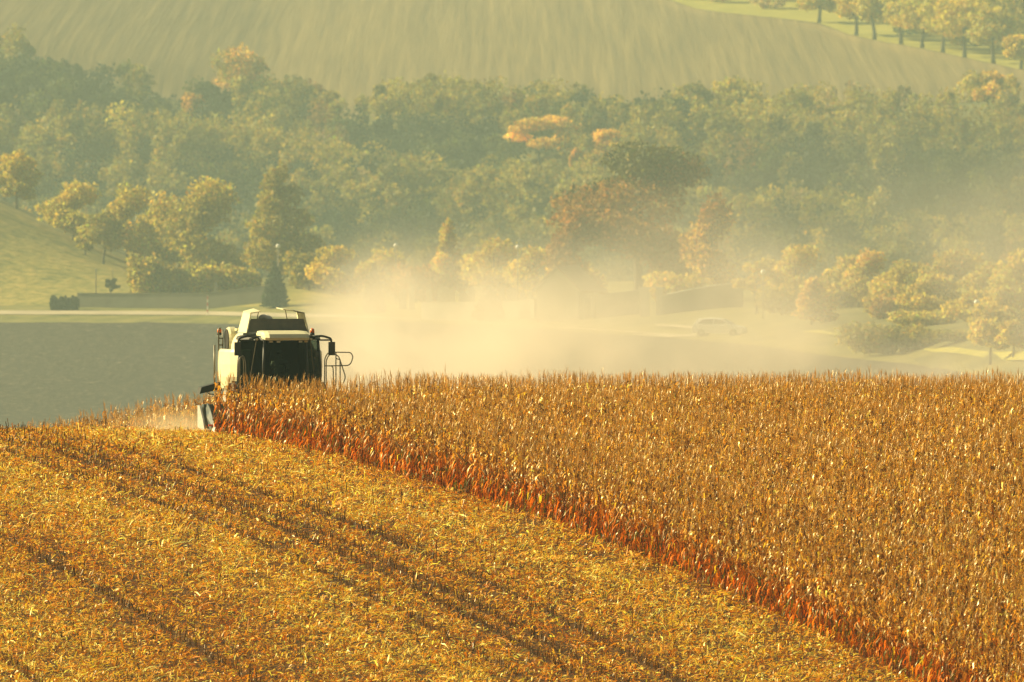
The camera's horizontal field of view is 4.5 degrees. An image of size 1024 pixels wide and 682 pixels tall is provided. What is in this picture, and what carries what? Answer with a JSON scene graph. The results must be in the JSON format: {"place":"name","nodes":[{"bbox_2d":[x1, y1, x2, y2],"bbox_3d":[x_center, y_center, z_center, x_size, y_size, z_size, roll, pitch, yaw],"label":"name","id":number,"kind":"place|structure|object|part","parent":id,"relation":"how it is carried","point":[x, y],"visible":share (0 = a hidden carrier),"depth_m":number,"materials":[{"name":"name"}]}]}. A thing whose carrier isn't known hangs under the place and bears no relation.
{"place":"outdoors","nodes":[
{"label":"outdoors","id":0,"kind":"place"},
{"bbox_2d":[0,203,480,320],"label":"meadow","id":1,"kind":"structure","parent":0,"point":[42,262],"depth_m":1210.37,"materials":[{"name":"green plant"}]},
{"bbox_2d":[33,179,101,240],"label":"broad tree","id":2,"kind":"object","parent":1,"relation":"on","point":[61,210],"visible":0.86,"depth_m":1235.19,"materials":[{"name":"yellow plant"}]},
{"bbox_2d":[74,225,93,254],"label":"sapling","id":3,"kind":"object","parent":1,"relation":"on","point":[80,240],"visible":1,"depth_m":1225.68,"materials":[{"name":"green plant"}]},
{"bbox_2d":[83,206,124,263],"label":"tree","id":4,"kind":"object","parent":1,"relation":"on","point":[102,231],"visible":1,"depth_m":1221.39,"materials":[{"name":"green plant"}]},
{"bbox_2d":[105,278,120,292],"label":"fir shrub","id":5,"kind":"object","parent":1,"relation":"on","point":[111,283],"visible":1,"depth_m":1195.94,"materials":[{"name":"green plant"}]},
{"bbox_2d":[102,181,153,259],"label":"leaning tree","id":6,"kind":"object","parent":1,"relation":"on","point":[126,203],"visible":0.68,"depth_m":1239.81,"materials":[{"name":"yellow plant"}]},
{"bbox_2d":[125,252,162,292],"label":"bush","id":7,"kind":"object","parent":1,"relation":"on","point":[142,277],"visible":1,"depth_m":1192.24,"materials":[{"name":"green plant"}]},
{"bbox_2d":[124,191,191,269],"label":"slender tree","id":8,"kind":"object","parent":1,"relation":"on","point":[145,229],"visible":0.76,"depth_m":1235.15,"materials":[{"name":"green plant"}]},
{"bbox_2d":[77,286,264,308],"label":"cemetery wall","id":9,"kind":"structure","parent":1,"relation":"on","point":[235,297],"depth_m":1182.92,"materials":[{"name":"stone"}]},
{"bbox_2d":[154,257,190,292],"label":"bush","id":10,"kind":"object","parent":1,"relation":"on","point":[170,277],"visible":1,"depth_m":1192.22,"materials":[{"name":"green plant"}]},
{"bbox_2d":[149,175,246,267],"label":"wide tree","id":11,"kind":"object","parent":1,"relation":"on","point":[187,234],"visible":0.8,"depth_m":1215.19,"materials":[{"name":"yellow plant"}]},
{"bbox_2d":[180,256,225,292],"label":"bush","id":12,"kind":"object","parent":1,"relation":"on","point":[204,278],"visible":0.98,"depth_m":1192.10,"materials":[{"name":"green plant"}]},
{"bbox_2d":[217,261,262,289],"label":"bush","id":13,"kind":"object","parent":1,"relation":"on","point":[235,277],"visible":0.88,"depth_m":1192.09,"materials":[{"name":"green plant"}]},
{"bbox_2d":[259,261,290,307],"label":"thuja","id":14,"kind":"object","parent":1,"relation":"on","point":[275,291],"visible":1,"depth_m":1171.52,"materials":[{"name":"green plant"}]},
{"bbox_2d":[276,244,279,269],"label":"street lamp","id":15,"kind":"object","parent":1,"relation":"on","point":[277,246],"visible":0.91,"depth_m":1191.98,"materials":[{"name":"metal"}]},
{"bbox_2d":[238,159,325,279],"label":"conical tree","id":16,"kind":"object","parent":1,"relation":"on","point":[271,220],"visible":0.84,"depth_m":1204.90,"materials":[{"name":"green plant"}]},
{"bbox_2d":[281,247,328,289],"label":"bush","id":17,"kind":"object","parent":1,"relation":"on","point":[294,265],"visible":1,"depth_m":1192.18,"materials":[{"name":"yellow plant"}]},
{"bbox_2d":[304,244,363,294],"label":"dusty tree","id":18,"kind":"object","parent":1,"relation":"on","point":[325,272],"visible":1,"depth_m":1187.23,"materials":[{"name":"yellow plant"}]},
{"bbox_2d":[361,263,386,312],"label":"thuja","id":19,"kind":"object","parent":1,"relation":"on","point":[373,297],"visible":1,"depth_m":1151.64,"materials":[{"name":"green plant"}]},
{"bbox_2d":[354,246,406,298],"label":"dusty tree","id":20,"kind":"object","parent":1,"relation":"on","point":[381,259],"visible":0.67,"depth_m":1189.74,"materials":[{"name":"yellow plant"}]},
{"bbox_2d":[394,243,397,302],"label":"street lamp","id":21,"kind":"object","parent":1,"relation":"on","point":[395,245],"visible":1,"depth_m":1180.02,"materials":[{"name":"metal"}]},
{"bbox_2d":[387,262,444,301],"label":"dusty tree","id":22,"kind":"object","parent":1,"relation":"on","point":[407,277],"visible":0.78,"depth_m":1179.20,"materials":[{"name":"yellow plant"}]},
{"bbox_2d":[430,217,471,292],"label":"dusty tree","id":23,"kind":"object","parent":1,"relation":"on","point":[444,260],"visible":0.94,"depth_m":1189.48,"materials":[{"name":"yellow plant"}]},
{"bbox_2d":[0,310,669,334],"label":"road","id":24,"kind":"structure","parent":0,"point":[152,313],"depth_m":1175.43,"materials":[{"name":"grey asphalt"}]},
{"bbox_2d":[632,334,696,336],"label":"lit track","id":25,"kind":"structure","parent":24,"relation":"on","point":[673,335],"depth_m":1021.89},
{"bbox_2d":[0,305,980,375],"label":"verge","id":26,"kind":"structure","parent":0,"point":[714,337],"depth_m":1141.34,"materials":[{"name":"green plant"}]},
{"bbox_2d":[49,295,79,310],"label":"hedge","id":27,"kind":"object","parent":26,"relation":"on","point":[64,303],"visible":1,"depth_m":1183.35,"materials":[{"name":"green plant"}]},
{"bbox_2d":[692,317,746,336],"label":"car","id":28,"kind":"object","parent":26,"relation":"on","point":[702,327],"visible":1,"depth_m":1011.38,"materials":[{"name":"beige metal"}]},
{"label":"side window","id":29,"kind":"part","parent":28,"relation":"part of","materials":[{"name":"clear glass"}]},
{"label":"side window","id":30,"kind":"part","parent":28,"relation":"part of","materials":[{"name":"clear glass"}]},
{"bbox_2d":[834,320,944,354],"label":"shade bush","id":31,"kind":"object","parent":26,"relation":"on","point":[869,338],"visible":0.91,"depth_m":912.26,"materials":[{"name":"green plant"}]},
{"bbox_2d":[0,321,990,430],"bbox_3d":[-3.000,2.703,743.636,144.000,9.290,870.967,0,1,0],"label":"plowed field","id":32,"kind":"structure","parent":0,"point":[62,370],"depth_m":994.83,"materials":[{"name":"soil"}]},
{"bbox_2d":[0,418,1022,681],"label":"stubble field","id":33,"kind":"structure","parent":0,"point":[534,642],"depth_m":329.47,"materials":[{"name":"yellow plant"}]},
{"bbox_2d":[197,307,352,432],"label":"combine harvester","id":34,"kind":"object","parent":33,"relation":"on","point":[270,347],"visible":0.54,"depth_m":403.58,"materials":[{"name":"grey paint"}]},
{"bbox_2d":[240,340,262,387],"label":"side window","id":35,"kind":"structure","parent":34,"relation":"in","point":[247,347],"depth_m":403.51,"materials":[{"name":"black glass"}]},
{"bbox_2d":[307,340,319,387],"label":"side window","id":36,"kind":"structure","parent":34,"relation":"in","point":[314,343],"depth_m":404.00,"materials":[{"name":"black glass"}]},
{"bbox_2d":[10,364,1023,681],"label":"corn crop","id":37,"kind":"object","parent":33,"relation":"on","point":[918,458],"visible":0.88,"depth_m":356.06,"materials":[{"name":"plant"}]},
{"bbox_2d":[0,0,1023,120],"bbox_3d":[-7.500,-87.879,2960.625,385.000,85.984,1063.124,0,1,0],"label":"field","id":38,"kind":"structure","parent":0,"point":[352,50],"depth_m":2633.91,"materials":[{"name":"green plant"}]},
{"bbox_2d":[208,42,277,92],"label":"forest tree","id":39,"kind":"object","parent":38,"relation":"on","point":[237,67],"visible":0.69,"depth_m":2456.01,"materials":[{"name":"yellow plant"}]},
{"bbox_2d":[0,1,1023,381],"bbox_3d":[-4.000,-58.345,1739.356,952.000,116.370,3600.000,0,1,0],"label":"ground","id":40,"kind":"structure","parent":0,"point":[788,329],"depth_m":1037.68,"materials":[{"name":"green plant"}]},
{"bbox_2d":[0,148,43,209],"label":"tall tree","id":41,"kind":"object","parent":40,"relation":"on","point":[21,182],"visible":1,"depth_m":1261.00,"materials":[{"name":"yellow plant"}]},
{"bbox_2d":[180,91,207,119],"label":"forest tree","id":42,"kind":"object","parent":40,"relation":"on","point":[190,100],"visible":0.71,"depth_m":2402.51,"materials":[{"name":"orange plant"}]},
{"bbox_2d":[265,77,290,87],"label":"forest tree","id":43,"kind":"object","parent":40,"relation":"on","point":[284,84],"visible":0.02,"depth_m":2474.66,"materials":[{"name":"green plant"}]},
{"bbox_2d":[421,300,536,319],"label":"cemetery wall","id":44,"kind":"structure","parent":40,"relation":"on","point":[522,309],"depth_m":1115.81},
{"bbox_2d":[456,237,529,297],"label":"dusty tree","id":45,"kind":"object","parent":40,"relation":"on","point":[477,266],"visible":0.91,"depth_m":1169.36,"materials":[{"name":"yellow plant"}]},
{"bbox_2d":[0,22,1023,280],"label":"forest","id":46,"kind":"object","parent":40,"relation":"on","point":[834,178],"visible":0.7,"depth_m":2268.88,"materials":[{"name":"green plant"}]},
{"bbox_2d":[515,245,519,299],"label":"street lamp","id":47,"kind":"object","parent":40,"relation":"on","point":[517,247],"visible":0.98,"depth_m":1144.99,"materials":[{"name":"metal"}]},
{"bbox_2d":[499,244,549,299],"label":"dusty tree","id":48,"kind":"object","parent":40,"relation":"on","point":[529,266],"visible":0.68,"depth_m":1159.28,"materials":[{"name":"yellow plant"}]},
{"bbox_2d":[502,114,584,170],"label":"forest tree","id":49,"kind":"object","parent":40,"relation":"on","point":[523,128],"visible":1,"depth_m":2320.89,"materials":[{"name":"orange plant"}]},
{"bbox_2d":[531,265,604,322],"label":"chapel","id":50,"kind":"structure","parent":40,"relation":"on","point":[566,292],"depth_m":1092.24,"materials":[{"name":"white paint"}]},
{"bbox_2d":[586,298,589,318],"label":"door","id":51,"kind":"structure","parent":50,"relation":"in","point":[587,299],"depth_m":1092.85,"materials":[{"name":"metal"}]},
{"bbox_2d":[540,205,607,293],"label":"russet tree","id":52,"kind":"object","parent":40,"relation":"on","point":[562,247],"visible":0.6,"depth_m":1121.66,"materials":[{"name":"orange plant"}]},
{"bbox_2d":[568,147,584,166],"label":"forest tree","id":53,"kind":"object","parent":40,"relation":"on","point":[576,153],"visible":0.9,"depth_m":2307.22,"materials":[{"name":"green plant"}]},
{"bbox_2d":[545,262,607,288],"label":"dusty tree","id":54,"kind":"object","parent":40,"relation":"on","point":[600,276],"visible":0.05,"depth_m":1149.90,"materials":[{"name":"yellow plant"}]},
{"bbox_2d":[591,127,629,168],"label":"forest tree","id":55,"kind":"object","parent":40,"relation":"on","point":[602,138],"visible":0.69,"depth_m":2306.37,"materials":[{"name":"orange plant"}]},
{"bbox_2d":[594,290,638,318],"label":"cemetery wall","id":56,"kind":"structure","parent":40,"relation":"on","point":[616,304],"depth_m":1091.82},
{"bbox_2d":[546,138,717,289],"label":"giant tree","id":57,"kind":"object","parent":40,"relation":"on","point":[634,233],"visible":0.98,"depth_m":1126.19,"materials":[{"name":"brown plant"}]},
{"bbox_2d":[638,287,650,316],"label":"gate pillar","id":58,"kind":"structure","parent":40,"relation":"on","point":[644,301],"depth_m":1082.76,"materials":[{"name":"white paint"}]},
{"bbox_2d":[655,287,663,314],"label":"gate pillar","id":59,"kind":"structure","parent":40,"relation":"on","point":[659,300],"depth_m":1082.76,"materials":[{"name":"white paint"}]},
{"bbox_2d":[642,269,713,301],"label":"dusty tree","id":60,"kind":"object","parent":40,"relation":"on","point":[671,282],"visible":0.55,"depth_m":1108.87,"materials":[{"name":"yellow plant"}]},
{"bbox_2d":[675,81,715,110],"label":"forest tree","id":61,"kind":"object","parent":40,"relation":"on","point":[703,92],"visible":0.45,"depth_m":2423.55,"materials":[{"name":"green plant"}]},
{"bbox_2d":[663,283,742,314],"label":"cemetery wall","id":62,"kind":"structure","parent":40,"relation":"on","point":[726,295],"depth_m":1084.99,"materials":[{"name":"stone"}]},
{"bbox_2d":[677,192,737,284],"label":"russet tree","id":63,"kind":"object","parent":40,"relation":"on","point":[709,263],"visible":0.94,"depth_m":1115.47,"materials":[{"name":"orange plant"}]},
{"bbox_2d":[711,75,747,107],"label":"forest tree","id":64,"kind":"object","parent":40,"relation":"on","point":[729,88],"visible":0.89,"depth_m":2423.00,"materials":[{"name":"green plant"}]},
{"bbox_2d":[731,257,784,313],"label":"roadside tree","id":65,"kind":"object","parent":40,"relation":"on","point":[753,283],"visible":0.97,"depth_m":1049.75,"materials":[{"name":"yellow plant"}]},
{"bbox_2d":[761,269,765,318],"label":"street lamp","id":66,"kind":"object","parent":40,"relation":"on","point":[763,271],"visible":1,"depth_m":1035.01,"materials":[{"name":"metal"}]},
{"bbox_2d":[753,286,799,314],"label":"shade bush","id":67,"kind":"object","parent":40,"relation":"on","point":[781,301],"visible":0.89,"depth_m":1039.18,"materials":[{"name":"green plant"}]},
{"bbox_2d":[764,243,821,293],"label":"roadside tree","id":68,"kind":"object","parent":40,"relation":"on","point":[794,263],"visible":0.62,"depth_m":1074.70,"materials":[{"name":"yellow plant"}]},
{"bbox_2d":[790,276,839,324],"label":"roadside tree","id":69,"kind":"object","parent":40,"relation":"on","point":[810,300],"visible":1,"depth_m":999.55,"materials":[{"name":"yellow plant"}]},
{"bbox_2d":[798,281,859,307],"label":"roadside tree","id":70,"kind":"object","parent":40,"relation":"on","point":[830,295],"visible":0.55,"depth_m":1058.46,"materials":[{"name":"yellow plant"}]},
{"bbox_2d":[819,253,864,307],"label":"roadside tree","id":71,"kind":"object","parent":40,"relation":"on","point":[833,275],"visible":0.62,"depth_m":1059.42,"materials":[{"name":"yellow plant"}]},
{"bbox_2d":[840,247,887,302],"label":"roadside tree","id":72,"kind":"object","parent":40,"relation":"on","point":[855,275],"visible":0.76,"depth_m":1039.61,"materials":[{"name":"yellow plant"}]},
{"bbox_2d":[862,293,906,318],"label":"roadside tree","id":73,"kind":"object","parent":40,"relation":"on","point":[878,306],"visible":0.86,"depth_m":999.31,"materials":[{"name":"green plant"}]},
{"bbox_2d":[866,259,929,310],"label":"roadside tree","id":74,"kind":"object","parent":40,"relation":"on","point":[890,282],"visible":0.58,"depth_m":1019.51,"materials":[{"name":"yellow plant"}]},
{"bbox_2d":[885,309,957,326],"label":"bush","id":75,"kind":"object","parent":40,"relation":"on","point":[906,318],"visible":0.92,"depth_m":958.82,"materials":[{"name":"green plant"}]},
{"bbox_2d":[894,272,956,316],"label":"roadside tree","id":76,"kind":"object","parent":40,"relation":"on","point":[918,295],"visible":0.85,"depth_m":984.33,"materials":[{"name":"yellow plant"}]},
{"bbox_2d":[909,327,967,342],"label":"shade bush","id":77,"kind":"object","parent":40,"relation":"on","point":[937,335],"visible":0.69,"depth_m":903.45,"materials":[{"name":"green plant"}]},
{"bbox_2d":[903,248,986,300],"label":"roadside tree","id":78,"kind":"object","parent":40,"relation":"on","point":[955,264],"visible":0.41,"depth_m":999.81,"materials":[{"name":"yellow plant"}]},
{"bbox_2d":[937,289,991,323],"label":"roadside tree","id":79,"kind":"object","parent":40,"relation":"on","point":[958,308],"visible":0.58,"depth_m":939.50,"materials":[{"name":"yellow plant"}]},
{"bbox_2d":[924,347,1023,359],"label":"grass strip","id":80,"kind":"object","parent":40,"relation":"on","point":[1018,355],"depth_m":872.75,"materials":[{"name":"green plant"}]},
{"bbox_2d":[994,318,1023,356],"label":"roadside tree","id":81,"kind":"object","parent":80,"relation":"on","point":[1011,332],"visible":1,"depth_m":845.62,"materials":[{"name":"yellow plant"}]},
{"bbox_2d":[948,260,1018,309],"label":"roadside tree","id":82,"kind":"object","parent":40,"relation":"on","point":[976,280],"visible":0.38,"depth_m":984.66,"materials":[{"name":"yellow plant"}]},
{"bbox_2d":[966,299,1021,364],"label":"roadside tree","id":83,"kind":"object","parent":40,"relation":"on","point":[984,322],"visible":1,"depth_m":849.33,"materials":[{"name":"yellow plant"}]},
{"bbox_2d":[968,68,1019,117],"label":"forest tree","id":84,"kind":"object","parent":40,"relation":"on","point":[988,86],"visible":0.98,"depth_m":2399.20,"materials":[{"name":"orange plant"}]},
{"bbox_2d":[978,284,1023,324],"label":"roadside tree","id":85,"kind":"object","parent":40,"relation":"on","point":[1005,297],"visible":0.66,"depth_m":929.71,"materials":[{"name":"yellow plant"}]},
{"bbox_2d":[985,247,1023,310],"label":"roadside tree","id":86,"kind":"object","parent":40,"relation":"on","point":[1011,274],"visible":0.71,"depth_m":974.56,"materials":[{"name":"yellow plant"}]},
{"bbox_2d":[655,324,691,327],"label":"gate track","id":87,"kind":"structure","parent":0,"point":[676,325],"depth_m":1048.80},
{"bbox_2d":[804,330,837,334],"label":"sunlit grass","id":88,"kind":"structure","parent":0,"point":[820,331],"depth_m":978.59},
{"bbox_2d":[672,0,1023,68],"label":"orchard grass","id":89,"kind":"structure","parent":0,"point":[884,32],"depth_m":2748.59,"materials":[{"name":"green plant"}]},
{"bbox_2d":[795,0,837,22],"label":"orchard tree","id":90,"kind":"object","parent":89,"relation":"on","point":[829,6],"visible":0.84,"depth_m":2759.16,"materials":[{"name":"green plant"}]},
{"bbox_2d":[833,0,877,35],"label":"orchard tree","id":91,"kind":"object","parent":89,"relation":"on","point":[843,8],"visible":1,"depth_m":2705.06,"materials":[{"name":"yellow plant"}]},
{"bbox_2d":[711,0,1023,50],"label":"wood","id":92,"kind":"object","parent":89,"relation":"on","point":[1014,7],"visible":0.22,"depth_m":2664.37,"materials":[{"name":"plant"}]},
{"bbox_2d":[852,0,889,39],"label":"orchard tree","id":93,"kind":"object","parent":89,"relation":"on","point":[872,10],"visible":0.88,"depth_m":2687.53,"materials":[{"name":"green plant"}]},
{"bbox_2d":[880,0,918,43],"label":"orchard tree","id":94,"kind":"object","parent":89,"relation":"on","point":[888,14],"visible":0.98,"depth_m":2670.63,"materials":[{"name":"yellow plant"}]},
{"bbox_2d":[884,0,942,47],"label":"orchard tree","id":95,"kind":"object","parent":89,"relation":"on","point":[911,17],"visible":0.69,"depth_m":2653.62,"materials":[{"name":"yellow plant"}]},
{"bbox_2d":[916,0,965,52],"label":"orchard tree","id":96,"kind":"object","parent":89,"relation":"on","point":[926,22],"visible":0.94,"depth_m":2637.01,"materials":[{"name":"yellow plant"}]},
{"bbox_2d":[930,0,998,56],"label":"orchard tree","id":97,"kind":"object","parent":89,"relation":"on","point":[952,22],"visible":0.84,"depth_m":2617.32,"materials":[{"name":"yellow plant"}]},
{"bbox_2d":[962,6,1020,63],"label":"orchard tree","id":98,"kind":"object","parent":89,"relation":"on","point":[995,27],"visible":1,"depth_m":2593.31,"materials":[{"name":"yellow plant"}]},
{"bbox_2d":[1001,33,1023,69],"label":"orchard tree","id":99,"kind":"object","parent":89,"relation":"on","point":[1014,45],"visible":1,"depth_m":2569.81,"materials":[{"name":"yellow plant"}]}
]}

